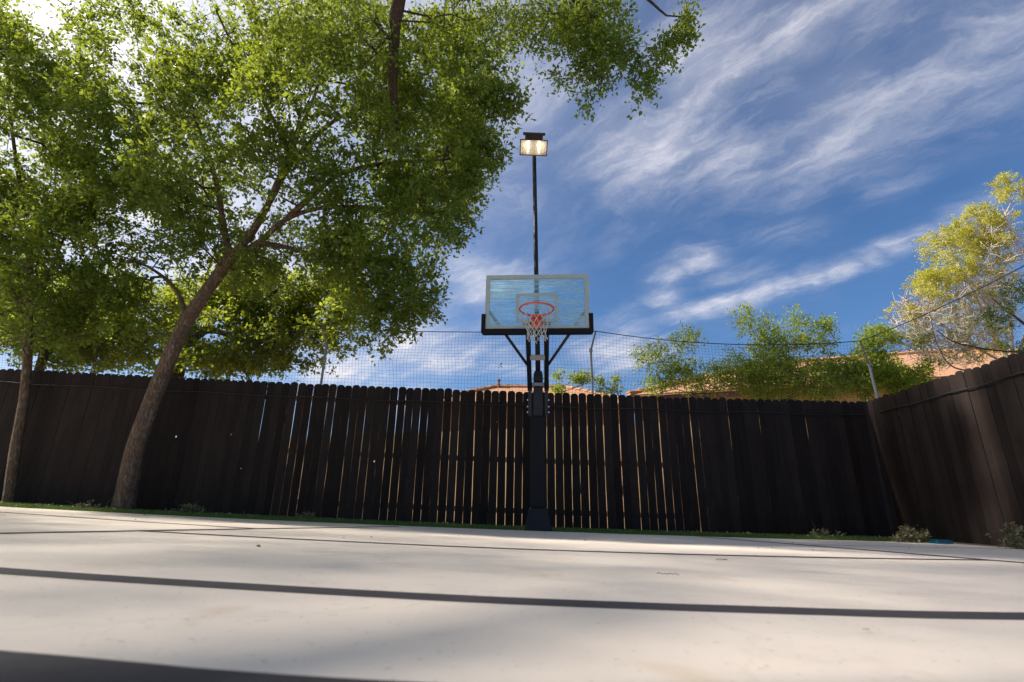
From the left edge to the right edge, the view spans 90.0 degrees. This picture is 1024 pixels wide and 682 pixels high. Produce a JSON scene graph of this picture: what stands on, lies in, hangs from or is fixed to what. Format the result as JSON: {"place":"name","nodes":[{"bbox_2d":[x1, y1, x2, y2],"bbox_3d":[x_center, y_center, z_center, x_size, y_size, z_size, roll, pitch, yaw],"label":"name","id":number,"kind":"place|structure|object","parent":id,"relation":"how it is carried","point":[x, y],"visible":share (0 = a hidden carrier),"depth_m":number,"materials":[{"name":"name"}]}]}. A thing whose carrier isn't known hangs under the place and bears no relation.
{"place":"outdoors","nodes":[
{"label":"outdoors","id":0,"kind":"place"},
{"bbox_2d":[270,0,706,161],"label":"overhanging oak tree","id":1,"kind":"object","parent":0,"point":[583,21],"visible":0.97,"depth_m":6.87,"materials":[{"name":"green plant"}]},
{"bbox_2d":[0,506,1023,681],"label":"court","id":2,"kind":"object","parent":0,"point":[88,596],"visible":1,"depth_m":1.30,"materials":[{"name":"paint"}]},
{"bbox_2d":[481,274,593,530],"bbox_3d":[0.530,0.849,7.462,1.518,3.640,2.009,-9,-21,26],"label":"basketball hoop","id":3,"kind":"object","parent":2,"relation":"on","point":[538,518],"visible":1,"depth_m":7.66,"materials":[{"name":"plastic"}]},
{"bbox_2d":[520,132,547,372],"bbox_3d":[0.381,-1.730,9.164,0.530,4.759,0.402,1,-19,0],"label":"floodlight pole","id":4,"kind":"object","parent":3,"relation":"on","point":[534,144],"visible":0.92,"depth_m":9.70,"materials":[{"name":"black metal"}]},
{"bbox_2d":[892,524,934,542],"bbox_3d":[5.776,2.784,7.426,0.650,0.246,0.487,1,-19,0],"label":"shrub","id":5,"kind":"object","parent":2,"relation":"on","point":[907,535],"visible":1,"depth_m":7.38,"materials":[{"name":"green plant"}]},
{"bbox_2d":[929,539,953,543],"bbox_3d":[6.035,2.823,7.206,0.220,0.053,0.160,1,-19,0],"label":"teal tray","id":6,"kind":"object","parent":2,"relation":"on","point":[938,541],"visible":0.95,"depth_m":7.14,"materials":[{"name":"plastic"}]},
{"bbox_2d":[985,521,1023,548],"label":"shrub","id":7,"kind":"object","parent":2,"relation":"on","point":[1017,538],"visible":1,"depth_m":6.10,"materials":[{"name":"green plant"}]},
{"bbox_2d":[0,0,1023,437],"label":"sky","id":8,"kind":"structure","parent":0,"point":[798,154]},
{"bbox_2d":[395,520,1022,547],"bbox_3d":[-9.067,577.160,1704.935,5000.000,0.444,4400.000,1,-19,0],"label":"ground","id":9,"kind":"structure","parent":0,"point":[969,544],"depth_m":8.27,"materials":[{"name":"soil"}]},
{"bbox_2d":[0,0,141,502],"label":"slim oak tree","id":10,"kind":"object","parent":9,"relation":"on","point":[34,225],"visible":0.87,"depth_m":9.16,"materials":[{"name":"green plant"}]},
{"bbox_2d":[0,224,153,374],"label":"back elm tree","id":11,"kind":"object","parent":9,"relation":"on","point":[93,355],"visible":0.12,"depth_m":13.81,"materials":[{"name":"green plant"}]},
{"bbox_2d":[84,248,373,382],"bbox_3d":[-7.685,0.612,12.864,8.920,6.810,3.405,-2,-19,9],"label":"back oak tree","id":12,"kind":"object","parent":9,"relation":"on","point":[300,311],"visible":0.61,"depth_m":12.38,"materials":[{"name":"green plant"}]},
{"bbox_2d":[3,0,536,510],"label":"leaning oak tree","id":13,"kind":"object","parent":9,"relation":"on","point":[465,140],"visible":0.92,"depth_m":8.72,"materials":[{"name":"green plant"}]},
{"bbox_2d":[320,329,327,384],"bbox_3d":[-3.565,1.426,9.197,0.078,3.359,0.483,4,-19,-8],"label":"net post","id":14,"kind":"object","parent":9,"relation":"on","point":[323,365],"visible":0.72,"depth_m":9.70,"materials":[{"name":"grey metal"}]},
{"bbox_2d":[0,323,864,414],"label":"ball stop net","id":15,"kind":"object","parent":14,"relation":"hanging from","point":[477,394],"visible":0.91,"depth_m":9.35,"materials":[{"name":"black fabric"}]},
{"bbox_2d":[0,369,894,537],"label":"back fence","id":16,"kind":"object","parent":9,"relation":"on","point":[778,473],"visible":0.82,"depth_m":9.03,"materials":[{"name":"brown wood"}]},
{"bbox_2d":[0,501,936,555],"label":"leaf litter","id":17,"kind":"object","parent":9,"relation":"on","point":[229,513],"visible":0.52,"depth_m":7.94,"materials":[{"name":"brown plant"}]},
{"bbox_2d":[0,502,940,541],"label":"turf strip","id":18,"kind":"object","parent":9,"relation":"on","point":[448,525],"visible":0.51,"depth_m":7.69,"materials":[{"name":"green plant"}]},
{"bbox_2d":[67,496,113,507],"bbox_3d":[-6.696,2.509,8.006,0.705,0.258,0.389,1,-19,0],"label":"shrub","id":19,"kind":"object","parent":18,"relation":"on","point":[84,505],"visible":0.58,"depth_m":8.04,"materials":[{"name":"green plant"}]},
{"bbox_2d":[157,501,207,513],"bbox_3d":[-5.166,2.633,8.107,0.778,0.233,0.445,14,-23,-35],"label":"shrub","id":20,"kind":"object","parent":18,"relation":"on","point":[186,508],"visible":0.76,"depth_m":8.11,"materials":[{"name":"green plant"}]},
{"bbox_2d":[291,509,320,518],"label":"shrub","id":21,"kind":"object","parent":18,"relation":"on","point":[307,515],"visible":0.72,"depth_m":8.20,"materials":[{"name":"green plant"}]},
{"bbox_2d":[808,520,847,536],"bbox_3d":[4.945,2.940,7.985,0.619,0.278,0.581,-9,-21,28],"label":"shrub","id":22,"kind":"object","parent":18,"relation":"on","point":[827,532],"visible":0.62,"depth_m":7.95,"materials":[{"name":"green plant"}]},
{"bbox_2d":[442,379,618,430],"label":"house","id":23,"kind":"structure","parent":9,"relation":"on","point":[502,387],"depth_m":21.13,"materials":[{"name":"tile"}]},
{"bbox_2d":[287,421,807,529],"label":"garden wall","id":24,"kind":"structure","parent":9,"relation":"on","point":[522,473],"depth_m":12.85,"materials":[{"name":"paint"}]},
{"bbox_2d":[549,367,596,492],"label":"young shoots","id":25,"kind":"object","parent":9,"relation":"on","point":[558,389],"visible":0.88,"depth_m":10.26,"materials":[{"name":"green plant"}]},
{"bbox_2d":[589,331,598,517],"bbox_3d":[1.503,1.540,9.182,0.088,3.512,0.482,1,-19,0],"label":"net post","id":26,"kind":"object","parent":9,"relation":"on","point":[591,365],"visible":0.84,"depth_m":9.66,"materials":[{"name":"grey metal"}]},
{"bbox_2d":[593,371,625,492],"bbox_3d":[1.920,2.038,9.882,0.761,3.052,0.430,1,-19,0],"label":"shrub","id":27,"kind":"object","parent":9,"relation":"on","point":[601,380],"visible":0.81,"depth_m":10.22,"materials":[{"name":"green plant"}]},
{"bbox_2d":[627,320,774,526],"bbox_3d":[4.153,1.661,10.848,3.367,4.556,1.161,1,-19,0],"label":"spreading shrub","id":28,"kind":"object","parent":9,"relation":"on","point":[679,370],"visible":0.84,"depth_m":11.14,"materials":[{"name":"green plant"}]},
{"bbox_2d":[712,301,865,401],"bbox_3d":[5.889,1.422,10.682,3.288,4.989,1.546,1,-19,0],"label":"feathery shrub","id":29,"kind":"object","parent":9,"relation":"on","point":[802,338],"visible":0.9,"depth_m":10.89,"materials":[{"name":"green plant"}]},
{"bbox_2d":[626,348,1016,419],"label":"tiled house","id":30,"kind":"structure","parent":9,"relation":"on","point":[950,370],"depth_m":14.75,"materials":[{"name":"tile"}]},
{"bbox_2d":[859,341,878,398],"bbox_3d":[6.632,1.711,9.148,0.801,3.436,0.105,18,-25,-41],"label":"net post","id":31,"kind":"object","parent":9,"relation":"on","point":[871,375],"visible":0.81,"depth_m":9.63,"materials":[{"name":"grey metal"}]},
{"bbox_2d":[860,265,1023,412],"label":"side ball stop net","id":32,"kind":"object","parent":31,"relation":"attached to","point":[965,388],"visible":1,"depth_m":7.31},
{"bbox_2d":[822,316,940,401],"bbox_3d":[8.044,1.689,10.793,2.842,4.640,1.259,1,-19,0],"label":"corner shrub","id":33,"kind":"object","parent":9,"relation":"on","point":[889,375],"visible":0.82,"depth_m":10.99,"materials":[{"name":"green plant"}]},
{"bbox_2d":[867,351,1023,545],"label":"side fence","id":34,"kind":"object","parent":9,"relation":"on","point":[952,466],"visible":0.92,"depth_m":7.42,"materials":[{"name":"brown wood"}]},
{"bbox_2d":[879,169,1023,373],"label":"pale juniper tree","id":35,"kind":"object","parent":9,"relation":"on","point":[982,244],"visible":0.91,"depth_m":11.51,"materials":[{"name":"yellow plant"}]},
{"bbox_2d":[930,274,1023,370],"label":"dark cedar tree","id":36,"kind":"object","parent":9,"relation":"on","point":[987,314],"visible":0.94,"depth_m":9.25,"materials":[{"name":"green plant"}]}
]}

